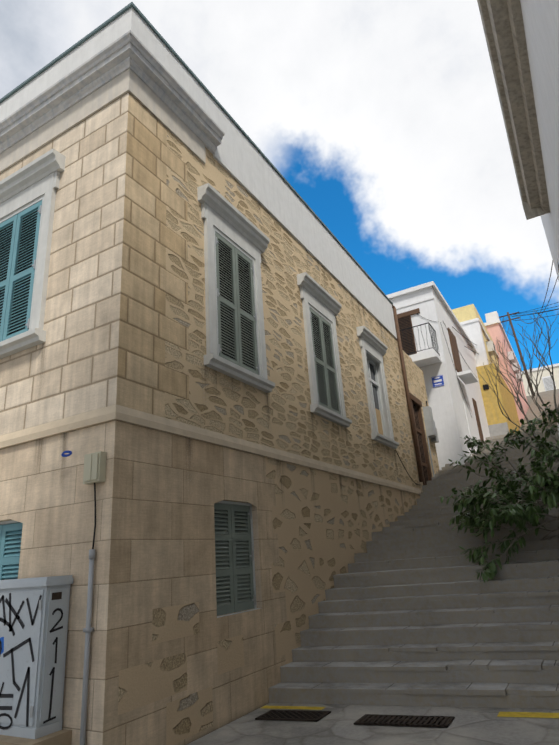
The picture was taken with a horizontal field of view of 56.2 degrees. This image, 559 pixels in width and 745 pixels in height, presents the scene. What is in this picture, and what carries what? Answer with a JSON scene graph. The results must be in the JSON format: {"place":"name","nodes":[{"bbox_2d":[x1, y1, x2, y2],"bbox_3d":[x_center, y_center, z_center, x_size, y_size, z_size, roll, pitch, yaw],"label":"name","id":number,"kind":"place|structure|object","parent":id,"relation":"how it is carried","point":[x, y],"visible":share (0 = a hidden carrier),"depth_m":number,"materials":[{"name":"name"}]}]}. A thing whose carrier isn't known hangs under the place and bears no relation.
{"place":"outdoors","nodes":[
{"label":"outdoors","id":0,"kind":"place"},
{"bbox_2d":[0,0,558,370],"label":"sky","id":1,"kind":"structure","parent":0,"point":[385,117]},
{"bbox_2d":[187,703,558,744],"bbox_3d":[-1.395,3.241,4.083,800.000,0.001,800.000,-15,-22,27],"label":"ground","id":2,"kind":"structure","parent":0,"point":[466,726],"depth_m":4.97,"materials":[{"name":"grey concrete"}]},
{"bbox_2d":[0,729,71,744],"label":"cabinet base","id":3,"kind":"object","parent":2,"relation":"on","point":[62,737],"visible":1,"depth_m":4.22,"materials":[{"name":"beige concrete"}]},
{"bbox_2d":[0,575,72,738],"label":"utility cabinet","id":4,"kind":"object","parent":3,"relation":"on","point":[54,591],"visible":0.96,"depth_m":4.49,"materials":[{"name":"grey metal"}]},
{"bbox_2d":[0,593,62,729],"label":"graffiti","id":5,"kind":"object","parent":4,"relation":"attached to","point":[10,626],"visible":1,"depth_m":4.51,"materials":[{"name":"black paint"}]},
{"bbox_2d":[0,92,419,744],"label":"house walls","id":6,"kind":"structure","parent":2,"relation":"on","point":[174,660],"depth_m":6.02,"materials":[{"name":"beige stone"}]},
{"bbox_2d":[0,517,22,579],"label":"front window","id":7,"kind":"structure","parent":6,"relation":"attached to","point":[10,537],"depth_m":5.51,"materials":[{"name":"wood"}]},
{"bbox_2d":[0,149,65,358],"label":"front window","id":8,"kind":"structure","parent":6,"relation":"attached to","point":[27,198],"depth_m":6.69,"materials":[{"name":"wood"}]},
{"bbox_2d":[34,342,66,479],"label":"rain stains","id":9,"kind":"object","parent":6,"relation":"hanging from","point":[38,412],"visible":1,"depth_m":5.51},
{"bbox_2d":[61,450,71,456],"bbox_3d":[-2.104,0.804,5.174,0.112,0.065,0.031,-7,-20,8],"label":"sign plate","id":10,"kind":"object","parent":6,"relation":"attached to","point":[66,455],"visible":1,"depth_m":5.17,"materials":[{"name":"plastic"}]},
{"bbox_2d":[80,483,95,744],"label":"conduit pipe","id":11,"kind":"object","parent":6,"relation":"attached to","point":[88,629],"visible":1,"depth_m":4.49,"materials":[{"name":"grey metal"}]},
{"bbox_2d":[83,451,106,484],"bbox_3d":[-1.770,0.909,4.989,0.220,0.280,0.097,-15,-22,27],"label":"junction box","id":12,"kind":"object","parent":6,"relation":"attached to","point":[94,468],"visible":1,"depth_m":4.95,"materials":[{"name":"beige plastic"}]},
{"bbox_2d":[0,2,396,338],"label":"parapet","id":13,"kind":"structure","parent":6,"relation":"on","point":[241,158],"depth_m":8.84,"materials":[{"name":"white paint"}]},
{"bbox_2d":[0,30,420,494],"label":"cornice molding","id":14,"kind":"structure","parent":6,"relation":"attached to","point":[125,63],"depth_m":6.96,"materials":[{"name":"grey stone"}]},
{"bbox_2d":[197,183,274,392],"bbox_3d":[-0.575,-1.175,7.625,0.195,2.685,1.670,-15,-22,27],"label":"side window","id":15,"kind":"structure","parent":6,"relation":"attached to","point":[236,241],"depth_m":7.58,"materials":[{"name":"grey wood"}]},
{"bbox_2d":[214,498,261,617],"bbox_3d":[-0.557,2.221,6.357,0.151,1.280,0.940,-15,-22,27],"label":"side window","id":16,"kind":"structure","parent":6,"relation":"attached to","point":[238,576],"depth_m":6.45,"materials":[{"name":"wood"}]},
{"bbox_2d":[186,203,414,515],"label":"rain stains","id":17,"kind":"object","parent":6,"relation":"hanging from","point":[312,422],"visible":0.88,"depth_m":9.05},
{"bbox_2d":[297,272,351,427],"bbox_3d":[0.915,-0.395,10.086,0.195,2.685,1.670,-15,-22,27],"label":"side window","id":18,"kind":"structure","parent":6,"relation":"attached to","point":[321,306],"depth_m":10.05,"materials":[{"name":"grey wood"}]},
{"bbox_2d":[356,326,398,448],"bbox_3d":[2.344,0.400,12.578,0.335,2.685,1.670,-15,-22,27],"label":"open window","id":19,"kind":"structure","parent":6,"relation":"attached to","point":[374,348],"depth_m":12.77,"materials":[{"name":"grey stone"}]},
{"bbox_2d":[395,449,418,484],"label":"cable","id":20,"kind":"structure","parent":6,"relation":"attached to","point":[404,467],"depth_m":13.04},
{"bbox_2d":[392,305,422,481],"bbox_3d":[3.571,0.424,14.932,0.215,5.355,0.100,-5,-20,2],"label":"downpipe","id":21,"kind":"object","parent":6,"relation":"attached to","point":[408,397],"visible":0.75,"depth_m":14.80,"materials":[{"name":"metal"}]},
{"bbox_2d":[396,340,439,491],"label":"yard stone wall","id":22,"kind":"structure","parent":6,"relation":"attached to","point":[415,380],"depth_m":16.12,"materials":[{"name":"beige stone"}]},
{"bbox_2d":[410,393,431,484],"bbox_3d":[4.098,2.023,15.253,0.180,2.700,1.200,-15,-22,27],"label":"door","id":23,"kind":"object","parent":22,"relation":"in","point":[416,403],"visible":0.56,"depth_m":15.43,"materials":[{"name":"brown wood"}]},
{"bbox_2d":[422,401,438,476],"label":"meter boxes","id":24,"kind":"object","parent":22,"relation":"attached to","point":[431,430],"visible":0.9,"depth_m":16.13,"materials":[{"name":"grey plastic"}]},
{"bbox_2d":[255,710,330,721],"bbox_3d":[0.145,3.660,5.585,0.748,0.013,0.347,-11,-21,18],"label":"drain grate","id":25,"kind":"object","parent":2,"relation":"on","point":[297,715],"visible":0.98,"depth_m":5.58,"materials":[{"name":"metal"}]},
{"bbox_2d":[354,714,454,727],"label":"drain grate bars","id":26,"kind":"object","parent":2,"relation":"on","point":[409,720],"visible":1,"depth_m":5.13,"materials":[{"name":"metal"}]},
{"bbox_2d":[261,706,558,717],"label":"yellow painted line","id":27,"kind":"object","parent":2,"relation":"on","point":[529,714],"visible":1,"depth_m":5.14,"materials":[{"name":"yellow paint"}]},
{"bbox_2d":[268,431,558,708],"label":"stairs","id":28,"kind":"structure","parent":2,"relation":"on","point":[413,611],"depth_m":6.84,"materials":[{"name":"stone"}]},
{"bbox_2d":[452,304,499,369],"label":"building","id":29,"kind":"structure","parent":2,"relation":"on","point":[468,317],"depth_m":26.46,"materials":[{"name":"paint"}]},
{"bbox_2d":[476,363,519,436],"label":"ochre wall","id":30,"kind":"structure","parent":2,"relation":"on","point":[499,422],"depth_m":24.61,"materials":[{"name":"paint"}]},
{"bbox_2d":[484,311,528,426],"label":"pink house","id":31,"kind":"structure","parent":2,"relation":"on","point":[494,326],"depth_m":32.24,"materials":[{"name":"paint"}]},
{"bbox_2d":[417,260,558,416],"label":"wires","id":32,"kind":"object","parent":31,"relation":"attached to","point":[513,320],"visible":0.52,"depth_m":26.83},
{"bbox_2d":[486,341,522,382],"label":"balconies","id":33,"kind":"structure","parent":31,"relation":"attached to","point":[491,345],"depth_m":32.77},
{"bbox_2d":[386,281,489,469],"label":"white house","id":34,"kind":"structure","parent":0,"point":[456,423],"depth_m":19.09,"materials":[{"name":"paint"}]},
{"bbox_2d":[400,322,439,355],"bbox_3d":[4.723,-0.992,18.462,1.524,0.946,0.976,-15,-22,27],"label":"balcony railing","id":35,"kind":"object","parent":34,"relation":"attached to","point":[433,343],"visible":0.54,"depth_m":18.01,"materials":[{"name":"metal"}]},
{"bbox_2d":[431,375,443,387],"bbox_3d":[5.492,0.303,18.149,0.380,0.380,0.024,-15,-22,27],"label":"street sign","id":36,"kind":"object","parent":34,"relation":"attached to","point":[437,381],"visible":1,"depth_m":18.14,"materials":[{"name":"blue metal"}]},
{"bbox_2d":[439,402,558,582],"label":"evergreen tree","id":37,"kind":"object","parent":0,"point":[513,514],"depth_m":8.11,"materials":[{"name":"green plant"}]},
{"bbox_2d":[477,0,558,239],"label":"white house","id":38,"kind":"structure","parent":0,"point":[522,38],"depth_m":7.05,"materials":[{"name":"paint"}]},
{"bbox_2d":[486,389,558,439],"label":"wall","id":39,"kind":"structure","parent":0,"point":[546,396],"depth_m":34.32,"materials":[{"name":"paint"}]},
{"bbox_2d":[499,312,534,397],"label":"utility pole","id":40,"kind":"object","parent":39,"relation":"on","point":[516,340],"visible":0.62,"depth_m":45.72,"materials":[{"name":"brown wood"}]},
{"bbox_2d":[521,363,558,395],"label":"cream house","id":41,"kind":"structure","parent":0,"point":[546,382],"depth_m":51.55,"materials":[{"name":"paint"}]},
{"bbox_2d":[541,213,558,279],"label":"building wall","id":42,"kind":"structure","parent":0,"point":[550,231],"depth_m":11.88,"materials":[{"name":"beige paint"}]},
{"bbox_3d":[8.736,3.156,14.612,1.080,6.320,16.000,-15,-22,27],"label":"white planter wall","id":43,"kind":"object","parent":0,"visible":0},
{"bbox_2d":[476,311,558,454],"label":"fig tree bare branches","id":44,"kind":"object","parent":43,"relation":"on","point":[536,388],"visible":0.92,"depth_m":11.14,"materials":[{"name":"grey plant"}]}
]}

